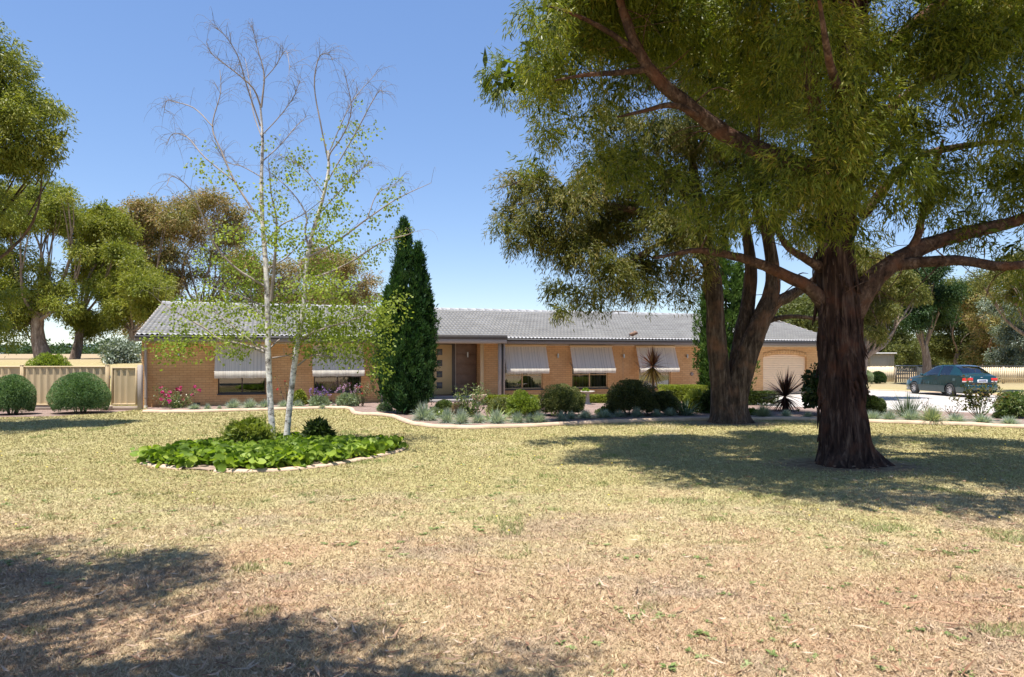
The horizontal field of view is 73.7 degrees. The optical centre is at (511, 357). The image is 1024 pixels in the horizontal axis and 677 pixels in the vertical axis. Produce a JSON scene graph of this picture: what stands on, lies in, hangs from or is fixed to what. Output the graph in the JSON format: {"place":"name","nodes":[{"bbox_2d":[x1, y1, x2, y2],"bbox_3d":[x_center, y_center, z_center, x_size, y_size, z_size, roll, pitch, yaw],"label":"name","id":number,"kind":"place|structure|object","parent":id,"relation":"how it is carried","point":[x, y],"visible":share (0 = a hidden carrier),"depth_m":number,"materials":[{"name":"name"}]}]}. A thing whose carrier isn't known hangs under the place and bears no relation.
{"place":"outdoors","nodes":[
{"label":"outdoors","id":0,"kind":"place"},
{"bbox_2d":[149,448,396,469],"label":"island soil","id":1,"kind":"structure","parent":0,"point":[206,466],"depth_m":10.82,"materials":[{"name":"soil"}]},
{"bbox_2d":[217,413,280,443],"bbox_3d":[-4.877,1.407,12.684,0.895,0.706,0.847,0,0,-44],"label":"island shrub","id":2,"kind":"object","parent":1,"relation":"on","point":[256,429],"visible":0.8,"depth_m":12.53,"materials":[{"name":"green plant"}]},
{"bbox_2d":[130,431,408,471],"bbox_3d":[-4.218,1.617,12.134,3.866,0.315,3.611,0,0,20],"label":"bergenia","id":3,"kind":"object","parent":1,"relation":"on","point":[223,455],"visible":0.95,"depth_m":11.28,"materials":[{"name":"green plant"}]},
{"bbox_2d":[139,8,436,437],"bbox_3d":[-4.421,-2.383,13.165,5.673,8.386,3.619,0,0,-14],"label":"birch tree","id":4,"kind":"object","parent":1,"relation":"on","point":[313,324],"visible":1,"depth_m":13.25,"materials":[{"name":"green plant"}]},
{"bbox_2d":[299,416,338,437],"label":"island shrub","id":5,"kind":"object","parent":1,"relation":"on","point":[319,426],"visible":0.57,"depth_m":13.25,"materials":[{"name":"green plant"}]},
{"bbox_2d":[0,354,1023,676],"bbox_3d":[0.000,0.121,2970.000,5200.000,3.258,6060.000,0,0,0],"label":"ground","id":6,"kind":"structure","parent":0,"point":[806,462],"depth_m":6.22,"materials":[{"name":"beige plant"}]},
{"bbox_2d":[0,18,80,354],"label":"gum tree","id":7,"kind":"object","parent":6,"relation":"on","point":[23,111],"visible":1,"depth_m":16.60,"materials":[{"name":"green plant"}]},
{"bbox_2d":[24,352,72,365],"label":"bush","id":8,"kind":"object","parent":6,"relation":"on","point":[49,359],"visible":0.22,"depth_m":29.74,"materials":[{"name":"green plant"}]},
{"bbox_2d":[0,177,97,358],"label":"gum tree","id":9,"kind":"object","parent":6,"relation":"on","point":[48,293],"visible":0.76,"depth_m":44.67,"materials":[{"name":"green plant"}]},
{"bbox_2d":[0,365,109,409],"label":"steel fence","id":10,"kind":"object","parent":6,"relation":"on","point":[42,379],"visible":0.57,"depth_m":22.74,"materials":[{"name":"metal"}]},
{"bbox_2d":[0,410,127,416],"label":"mulch strip","id":11,"kind":"object","parent":6,"relation":"on","point":[42,413],"visible":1,"depth_m":21.21,"materials":[{"name":"soil"}]},
{"bbox_2d":[0,374,36,414],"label":"round shrub","id":12,"kind":"object","parent":11,"relation":"on","point":[16,394],"visible":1,"depth_m":20.67,"materials":[{"name":"plant"}]},
{"bbox_2d":[46,372,111,412],"bbox_3d":[-13.535,1.096,21.380,1.842,1.325,1.486,0,0,0],"label":"round shrub","id":13,"kind":"object","parent":11,"relation":"on","point":[73,390],"visible":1,"depth_m":21.05,"materials":[{"name":"plant"}]},
{"bbox_2d":[113,406,136,409],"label":"gate sill","id":14,"kind":"structure","parent":11,"relation":"on","point":[124,407],"depth_m":22.65,"materials":[{"name":"concrete"}]},
{"bbox_2d":[0,338,141,353],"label":"distant wood","id":15,"kind":"object","parent":6,"relation":"on","point":[62,348],"visible":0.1,"depth_m":328.61,"materials":[{"name":"green plant"}]},
{"bbox_2d":[55,196,147,358],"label":"gum tree","id":16,"kind":"object","parent":6,"relation":"on","point":[111,227],"visible":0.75,"depth_m":49.14,"materials":[{"name":"green plant"}]},
{"bbox_2d":[92,337,121,353],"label":"tree","id":17,"kind":"object","parent":6,"relation":"on","point":[100,342],"visible":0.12,"depth_m":199.22,"materials":[{"name":"green plant"}]},
{"bbox_2d":[97,332,141,364],"bbox_3d":[-22.830,-0.315,39.861,2.435,2.498,2.734,0,0,-37],"label":"tree","id":18,"kind":"object","parent":6,"relation":"on","point":[120,350],"visible":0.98,"depth_m":39.36,"materials":[{"name":"green plant"}]},
{"bbox_2d":[81,247,180,344],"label":"gum tree","id":19,"kind":"object","parent":6,"relation":"on","point":[123,297],"visible":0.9,"depth_m":45.59,"materials":[{"name":"green plant"}]},
{"bbox_2d":[137,365,142,409],"bbox_3d":[-12.349,1.000,22.675,0.135,1.500,0.110,0,0,0],"label":"gate post","id":20,"kind":"object","parent":6,"relation":"on","point":[139,387],"visible":0.86,"depth_m":22.62,"materials":[{"name":"beige paint"}]},
{"bbox_2d":[110,367,136,404],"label":"fence gate","id":21,"kind":"structure","parent":20,"relation":"attached to","point":[123,385],"depth_m":22.68,"materials":[{"name":"beige metal"}]},
{"bbox_2d":[106,191,201,353],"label":"gum tree","id":22,"kind":"object","parent":6,"relation":"on","point":[154,219],"visible":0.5,"depth_m":57.28,"materials":[{"name":"green plant"}]},
{"bbox_2d":[140,460,186,469],"bbox_3d":[-5.757,1.734,11.062,1.554,0.072,0.281,0,0,39],"label":"garden edging","id":23,"kind":"object","parent":6,"relation":"on","point":[167,466],"visible":0.57,"depth_m":10.78,"materials":[{"name":"beige concrete"}]},
{"bbox_2d":[155,182,279,302],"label":"gum tree","id":24,"kind":"object","parent":6,"relation":"on","point":[206,203],"visible":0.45,"depth_m":59.04,"materials":[{"name":"green plant"}]},
{"bbox_2d":[213,447,404,472],"bbox_3d":[-3.041,1.734,11.437,0.864,0.072,3.591,0,0,44],"label":"garden edging","id":25,"kind":"object","parent":6,"relation":"on","point":[233,470],"visible":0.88,"depth_m":10.74,"materials":[{"name":"beige concrete"}]},
{"bbox_2d":[252,236,386,305],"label":"gum tree","id":26,"kind":"object","parent":6,"relation":"on","point":[352,270],"visible":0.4,"depth_m":62.53,"materials":[{"name":"green plant"}]},
{"bbox_2d":[134,301,817,407],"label":"brick house","id":27,"kind":"structure","parent":6,"relation":"on","point":[506,351],"depth_m":27.99,"materials":[{"name":"brick"}]},
{"bbox_2d":[217,378,265,394],"bbox_3d":[-9.724,0.485,24.588,1.646,1.730,0.130,0,0,-19],"label":"window","id":28,"kind":"structure","parent":27,"relation":"in","point":[219,393],"depth_m":24.59,"materials":[{"name":"glass"}]},
{"bbox_2d":[313,376,361,393],"bbox_3d":[-6.585,0.500,25.754,1.769,1.900,0.341,0,0,-19],"label":"window","id":29,"kind":"structure","parent":27,"relation":"in","point":[331,383],"depth_m":25.81,"materials":[{"name":"glass"}]},
{"bbox_2d":[432,345,451,394],"bbox_3d":[-3.260,0.498,27.647,1.684,2.035,0.048,0,0,-19],"label":"door","id":30,"kind":"structure","parent":27,"relation":"in","point":[443,382],"depth_m":27.80,"materials":[{"name":"beige paint"}]},
{"bbox_2d":[505,362,542,390],"bbox_3d":[0.390,0.500,28.097,1.830,1.900,0.340,0,0,-19],"label":"window","id":31,"kind":"structure","parent":27,"relation":"in","point":[524,381],"depth_m":28.19,"materials":[{"name":"glass"}]},
{"bbox_2d":[572,363,607,388],"bbox_3d":[3.263,0.500,29.063,1.718,1.900,0.341,0,0,-19],"label":"window","id":32,"kind":"structure","parent":27,"relation":"in","point":[579,380],"depth_m":29.16,"materials":[{"name":"glass"}]},
{"bbox_2d":[639,368,669,387],"bbox_3d":[6.218,0.500,30.053,1.621,1.900,0.340,0,0,-19],"label":"window","id":33,"kind":"structure","parent":27,"relation":"in","point":[641,374],"depth_m":30.22,"materials":[{"name":"glass"}]},
{"bbox_2d":[763,354,804,393],"bbox_3d":[12.830,0.795,32.240,2.498,1.890,0.035,0,0,-19],"label":"garage door","id":34,"kind":"structure","parent":27,"relation":"in","point":[772,363],"depth_m":32.21,"materials":[{"name":"beige metal"}]},
{"bbox_2d":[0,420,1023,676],"bbox_3d":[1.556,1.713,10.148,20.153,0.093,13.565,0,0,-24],"label":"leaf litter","id":35,"kind":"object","parent":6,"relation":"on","point":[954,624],"visible":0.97,"depth_m":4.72,"materials":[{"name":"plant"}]},
{"bbox_2d":[0,450,1023,676],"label":"lawn weeds","id":36,"kind":"object","parent":6,"relation":"on","point":[674,664],"visible":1,"depth_m":5.26,"materials":[{"name":"plant"}]},
{"bbox_2d":[142,406,1023,428],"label":"garden edging","id":37,"kind":"object","parent":6,"relation":"on","point":[499,426],"visible":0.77,"depth_m":18.15,"materials":[{"name":"beige concrete"}]},
{"bbox_2d":[146,402,1023,424],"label":"mulch bed","id":38,"kind":"object","parent":6,"relation":"on","point":[373,406],"visible":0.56,"depth_m":20.92,"materials":[{"name":"soil"}]},
{"bbox_2d":[153,383,200,407],"bbox_3d":[-11.354,1.382,23.172,1.482,1.007,1.168,0,0,-28],"label":"rose bush","id":39,"kind":"object","parent":38,"relation":"on","point":[170,401],"visible":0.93,"depth_m":23.20,"materials":[{"name":"green plant"}]},
{"bbox_2d":[220,398,242,408],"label":"fescue tuft","id":40,"kind":"object","parent":38,"relation":"on","point":[234,404],"visible":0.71,"depth_m":22.92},
{"bbox_2d":[239,398,256,407],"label":"fescue tuft","id":41,"kind":"object","parent":38,"relation":"on","point":[250,403],"visible":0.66,"depth_m":22.93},
{"bbox_2d":[293,388,307,405],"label":"shrub","id":42,"kind":"object","parent":38,"relation":"on","point":[300,394],"visible":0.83,"depth_m":23.89,"materials":[{"name":"green plant"}]},
{"bbox_2d":[308,386,331,405],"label":"lavender","id":43,"kind":"object","parent":38,"relation":"on","point":[319,399],"visible":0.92,"depth_m":23.39,"materials":[{"name":"green plant"}]},
{"bbox_2d":[335,382,360,406],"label":"lavender","id":44,"kind":"object","parent":38,"relation":"on","point":[346,399],"visible":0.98,"depth_m":23.91,"materials":[{"name":"green plant"}]},
{"bbox_2d":[354,384,368,405],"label":"rose bush","id":45,"kind":"object","parent":38,"relation":"on","point":[362,399],"visible":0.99,"depth_m":23.94,"materials":[{"name":"green plant"}]},
{"bbox_2d":[366,214,441,414],"bbox_3d":[-3.317,-1.310,21.025,2.345,6.321,2.291,0,0,0],"label":"conifer","id":46,"kind":"object","parent":38,"relation":"on","point":[408,386],"visible":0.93,"depth_m":20.75,"materials":[{"name":"green plant"}]},
{"bbox_2d":[407,399,437,420],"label":"fescue tuft","id":47,"kind":"object","parent":38,"relation":"on","point":[422,412],"visible":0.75,"depth_m":18.71,"materials":[{"name":"plant"}]},
{"bbox_2d":[435,399,452,410],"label":"shrub","id":48,"kind":"object","parent":38,"relation":"on","point":[442,404],"visible":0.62,"depth_m":20.75,"materials":[{"name":"green plant"}]},
{"bbox_2d":[436,407,454,423],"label":"fescue tuft","id":49,"kind":"object","parent":38,"relation":"on","point":[446,417],"visible":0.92,"depth_m":17.92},
{"bbox_2d":[449,401,465,415],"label":"shrub","id":50,"kind":"object","parent":38,"relation":"on","point":[454,408],"visible":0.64,"depth_m":19.84,"materials":[{"name":"plant"}]},
{"bbox_2d":[445,406,472,424],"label":"fescue tuft","id":51,"kind":"object","parent":38,"relation":"on","point":[461,417],"visible":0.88,"depth_m":17.66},
{"bbox_2d":[451,382,489,416],"bbox_3d":[-1.183,1.263,19.738,1.180,1.185,0.756,0,0,-8],"label":"rose bush","id":52,"kind":"object","parent":38,"relation":"on","point":[468,410],"visible":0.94,"depth_m":19.70,"materials":[{"name":"green plant"}]},
{"bbox_2d":[470,413,485,422],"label":"fescue tuft","id":53,"kind":"object","parent":38,"relation":"on","point":[477,418],"visible":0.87,"depth_m":17.94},
{"bbox_2d":[479,404,512,421],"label":"agapanthus","id":54,"kind":"object","parent":38,"relation":"on","point":[488,418],"visible":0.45,"depth_m":18.50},
{"bbox_2d":[485,396,508,413],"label":"shrub","id":55,"kind":"object","parent":38,"relation":"on","point":[495,402],"visible":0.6,"depth_m":20.63,"materials":[{"name":"green plant"}]},
{"bbox_2d":[486,409,509,423],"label":"fescue tuft","id":56,"kind":"object","parent":38,"relation":"on","point":[496,418],"visible":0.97,"depth_m":17.79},
{"bbox_2d":[481,394,539,403],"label":"hedge","id":57,"kind":"object","parent":38,"relation":"on","point":[490,397],"visible":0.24,"depth_m":24.96,"materials":[{"name":"green plant"}]},
{"bbox_2d":[508,410,528,423],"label":"fescue tuft","id":58,"kind":"object","parent":38,"relation":"on","point":[516,418],"visible":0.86,"depth_m":17.93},
{"bbox_2d":[504,389,540,417],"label":"bush","id":59,"kind":"object","parent":38,"relation":"on","point":[523,402],"visible":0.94,"depth_m":19.36,"materials":[{"name":"green plant"}]},
{"bbox_2d":[529,412,549,422],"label":"fescue tuft","id":60,"kind":"object","parent":38,"relation":"on","point":[539,418],"visible":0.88,"depth_m":17.93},
{"bbox_2d":[538,383,586,415],"bbox_3d":[1.486,1.257,20.210,1.447,1.010,1.223,0,0,0],"label":"bush","id":61,"kind":"object","parent":38,"relation":"on","point":[564,399],"visible":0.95,"depth_m":19.93,"materials":[{"name":"green plant"}]},
{"bbox_2d":[577,410,597,419],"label":"fescue tuft","id":62,"kind":"object","parent":38,"relation":"on","point":[584,415],"visible":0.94,"depth_m":19.19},
{"bbox_2d":[580,387,594,404],"bbox_3d":[2.762,1.418,25.000,0.540,0.665,0.540,0,0,0],"label":"bowl planter","id":63,"kind":"object","parent":38,"relation":"on","point":[585,390],"visible":0.9,"depth_m":24.93,"materials":[{"name":"concrete"}]},
{"bbox_2d":[582,394,608,402],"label":"hedge","id":64,"kind":"object","parent":38,"relation":"on","point":[598,398],"visible":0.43,"depth_m":25.72,"materials":[{"name":"green plant"}]},
{"bbox_2d":[594,408,615,418],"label":"fescue tuft","id":65,"kind":"object","parent":38,"relation":"on","point":[603,414],"visible":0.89,"depth_m":19.34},
{"bbox_2d":[604,378,660,414],"bbox_3d":[3.575,1.180,20.374,1.692,1.158,1.473,0,0,0],"label":"bush","id":66,"kind":"object","parent":38,"relation":"on","point":[629,394],"visible":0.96,"depth_m":20.10,"materials":[{"name":"green plant"}]},
{"bbox_2d":[629,406,645,417],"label":"fescue tuft","id":67,"kind":"object","parent":38,"relation":"on","point":[636,413],"visible":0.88,"depth_m":19.67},
{"bbox_2d":[635,345,670,389],"bbox_3d":[4.652,0.653,22.570,1.517,2.296,1.562,0,0,0],"label":"cordyline","id":68,"kind":"object","parent":38,"relation":"on","point":[653,372],"visible":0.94,"depth_m":22.52,"materials":[{"name":"plant"}]},
{"bbox_2d":[644,390,680,413],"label":"bush","id":69,"kind":"object","parent":38,"relation":"on","point":[665,399],"visible":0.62,"depth_m":20.40,"materials":[{"name":"green plant"}]},
{"bbox_2d":[656,384,707,403],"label":"hedge","id":70,"kind":"object","parent":38,"relation":"on","point":[680,390],"visible":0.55,"depth_m":24.67,"materials":[{"name":"green plant"}]},
{"bbox_2d":[675,398,706,415],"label":"agapanthus","id":71,"kind":"object","parent":38,"relation":"on","point":[681,406],"visible":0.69,"depth_m":20.36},
{"bbox_2d":[683,388,705,411],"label":"shrub","id":72,"kind":"object","parent":38,"relation":"on","point":[693,395],"visible":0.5,"depth_m":21.40,"materials":[{"name":"green plant"}]},
{"bbox_2d":[699,389,709,412],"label":"shrub","id":73,"kind":"object","parent":38,"relation":"on","point":[704,402],"visible":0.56,"depth_m":20.95,"materials":[{"name":"green plant"}]},
{"bbox_2d":[691,241,760,390],"bbox_3d":[7.894,-1.330,25.094,2.647,6.360,2.388,0,0,0],"label":"conifer","id":74,"kind":"object","parent":38,"relation":"on","point":[733,286],"visible":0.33,"depth_m":24.91,"materials":[{"name":"green plant"}]},
{"bbox_2d":[752,402,775,416],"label":"fescue tuft","id":75,"kind":"object","parent":38,"relation":"on","point":[762,411],"visible":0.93,"depth_m":19.85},
{"bbox_2d":[748,390,780,404],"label":"hedge","id":76,"kind":"object","parent":38,"relation":"on","point":[752,398],"visible":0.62,"depth_m":24.51,"materials":[{"name":"green plant"}]},
{"bbox_2d":[755,366,804,411],"bbox_3d":[8.721,1.284,21.972,2.078,2.113,2.009,0,0,-30],"label":"cordyline","id":77,"kind":"object","parent":38,"relation":"on","point":[787,390],"visible":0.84,"depth_m":21.86,"materials":[{"name":"plant"}]},
{"bbox_2d":[795,363,870,411],"bbox_3d":[9.561,0.796,20.222,2.322,1.930,1.720,0,0,0],"label":"shrub","id":78,"kind":"object","parent":38,"relation":"on","point":[810,395],"visible":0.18,"depth_m":20.22,"materials":[{"name":"green plant"}]},
{"bbox_2d":[866,395,886,416],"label":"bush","id":79,"kind":"object","parent":38,"relation":"on","point":[876,403],"visible":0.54,"depth_m":19.79,"materials":[{"name":"green plant"}]},
{"bbox_2d":[867,410,887,418],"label":"fescue tuft","id":80,"kind":"object","parent":38,"relation":"on","point":[872,415],"visible":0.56,"depth_m":18.54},
{"bbox_2d":[880,408,900,419],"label":"fescue tuft","id":81,"kind":"object","parent":38,"relation":"on","point":[890,416],"visible":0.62,"depth_m":18.54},
{"bbox_2d":[901,408,926,420],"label":"fescue tuft","id":82,"kind":"object","parent":38,"relation":"on","point":[910,416],"visible":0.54,"depth_m":18.26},
{"bbox_2d":[913,405,955,425],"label":"fescue tuft","id":83,"kind":"object","parent":38,"relation":"on","point":[931,414],"visible":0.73,"depth_m":17.82,"materials":[{"name":"plant"}]},
{"bbox_2d":[941,412,972,421],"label":"fescue tuft","id":84,"kind":"object","parent":38,"relation":"on","point":[959,417],"visible":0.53,"depth_m":17.97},
{"bbox_2d":[949,375,1009,418],"bbox_3d":[12.633,1.115,18.599,1.691,1.285,0.743,0,0,0],"label":"rose bush","id":85,"kind":"object","parent":38,"relation":"on","point":[969,396],"visible":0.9,"depth_m":18.57,"materials":[{"name":"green plant"}]},
{"bbox_2d":[968,413,999,423],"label":"fescue tuft","id":86,"kind":"object","parent":38,"relation":"on","point":[982,419],"visible":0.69,"depth_m":17.83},
{"bbox_2d":[990,410,1014,418],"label":"ground shrub","id":87,"kind":"object","parent":38,"relation":"on","point":[998,414],"visible":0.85,"depth_m":19.17,"materials":[{"name":"green plant"}]},
{"bbox_2d":[994,390,1023,418],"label":"shrub","id":88,"kind":"object","parent":38,"relation":"on","point":[1013,403],"visible":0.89,"depth_m":19.20,"materials":[{"name":"green plant"}]},
{"bbox_2d":[995,415,1023,423],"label":"fescue tuft","id":89,"kind":"object","parent":38,"relation":"on","point":[1008,420],"visible":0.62,"depth_m":17.41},
{"bbox_2d":[481,0,875,423],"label":"gum tree","id":90,"kind":"object","parent":6,"relation":"on","point":[591,235],"visible":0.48,"depth_m":17.87,"materials":[{"name":"green plant"}]},
{"bbox_2d":[472,0,1023,468],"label":"gum tree","id":91,"kind":"object","parent":6,"relation":"on","point":[848,50],"visible":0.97,"depth_m":10.56,"materials":[{"name":"green plant"}]},
{"bbox_2d":[775,293,817,331],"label":"gum tree","id":92,"kind":"object","parent":6,"relation":"on","point":[799,305],"visible":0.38,"depth_m":60.40,"materials":[{"name":"green plant"}]},
{"bbox_2d":[810,238,933,373],"bbox_3d":[14.795,-1.525,28.431,5.038,7.019,3.606,0,0,-33],"label":"gum tree","id":93,"kind":"object","parent":6,"relation":"on","point":[905,283],"visible":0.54,"depth_m":27.65,"materials":[{"name":"green plant"}]},
{"bbox_2d":[872,371,886,383],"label":"round shrub","id":94,"kind":"object","parent":6,"relation":"on","point":[879,377],"visible":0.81,"depth_m":45.19,"materials":[{"name":"green plant"}]},
{"bbox_2d":[867,366,893,381],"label":"picket fence","id":95,"kind":"object","parent":6,"relation":"on","point":[888,371],"visible":0.45,"depth_m":47.09,"materials":[{"name":"beige paint"}]},
{"bbox_2d":[864,277,920,366],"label":"gum tree","id":96,"kind":"object","parent":6,"relation":"on","point":[903,346],"visible":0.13,"depth_m":72.14,"materials":[{"name":"green plant"}]},
{"bbox_2d":[894,330,966,369],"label":"gum tree","id":97,"kind":"object","parent":6,"relation":"on","point":[935,361],"visible":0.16,"depth_m":81.91,"materials":[{"name":"green plant"}]},
{"bbox_2d":[891,253,971,373],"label":"gum tree","id":98,"kind":"object","parent":6,"relation":"on","point":[927,316],"visible":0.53,"depth_m":43.26,"materials":[{"name":"green plant"}]},
{"bbox_2d":[868,389,996,394],"bbox_3d":[23.868,1.721,29.751,0.797,0.098,20.622,0,0,-39],"label":"garden edging","id":99,"kind":"object","parent":6,"relation":"on","point":[910,391],"visible":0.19,"depth_m":34.76,"materials":[{"name":"beige concrete"}]},
{"bbox_2d":[917,267,999,367],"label":"gum tree","id":100,"kind":"object","parent":6,"relation":"on","point":[949,345],"visible":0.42,"depth_m":68.44,"materials":[{"name":"green plant"}]},
{"bbox_2d":[917,366,1023,383],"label":"picket fence","id":101,"kind":"object","parent":6,"relation":"on","point":[1006,374],"visible":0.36,"depth_m":45.22,"materials":[{"name":"beige paint"}]},
{"bbox_2d":[956,285,1006,375],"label":"gum tree","id":102,"kind":"object","parent":6,"relation":"on","point":[982,343],"visible":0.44,"depth_m":62.57,"materials":[{"name":"green plant"}]},
{"bbox_2d":[966,245,1023,335],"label":"gum tree","id":103,"kind":"object","parent":6,"relation":"on","point":[1009,292],"visible":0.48,"depth_m":34.23,"materials":[{"name":"green plant"}]},
{"bbox_2d":[973,289,1023,380],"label":"gum tree","id":104,"kind":"object","parent":6,"relation":"on","point":[1012,341],"visible":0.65,"depth_m":49.01,"materials":[{"name":"green plant"}]},
{"bbox_2d":[0,0,1023,345],"label":"sky","id":105,"kind":"structure","parent":0,"point":[107,61],"materials":[{"name":"blue"}]},
{"bbox_2d":[755,390,996,412],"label":"driveway","id":106,"kind":"structure","parent":0,"point":[942,400],"depth_m":28.16,"materials":[{"name":"concrete"}]},
{"bbox_2d":[906,364,997,396],"bbox_3d":[20.138,1.030,31.494,1.940,1.423,4.250,0,0,-4],"label":"parked car","id":107,"kind":"object","parent":106,"relation":"on","point":[946,379],"visible":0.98,"depth_m":30.57,"materials":[{"name":"teal paint"}]},
{"bbox_2d":[867,353,896,366],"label":"shed","id":108,"kind":"structure","parent":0,"point":[881,359],"depth_m":54.00,"materials":[{"name":"beige paint"}]},
{"bbox_2d":[886,390,926,416],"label":"spiky grass","id":109,"kind":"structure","parent":0,"point":[907,402],"depth_m":19.59,"materials":[{"name":"plant"}]},
{"bbox_2d":[894,365,921,382],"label":"picket gate","id":110,"kind":"structure","parent":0,"point":[902,371],"depth_m":46.68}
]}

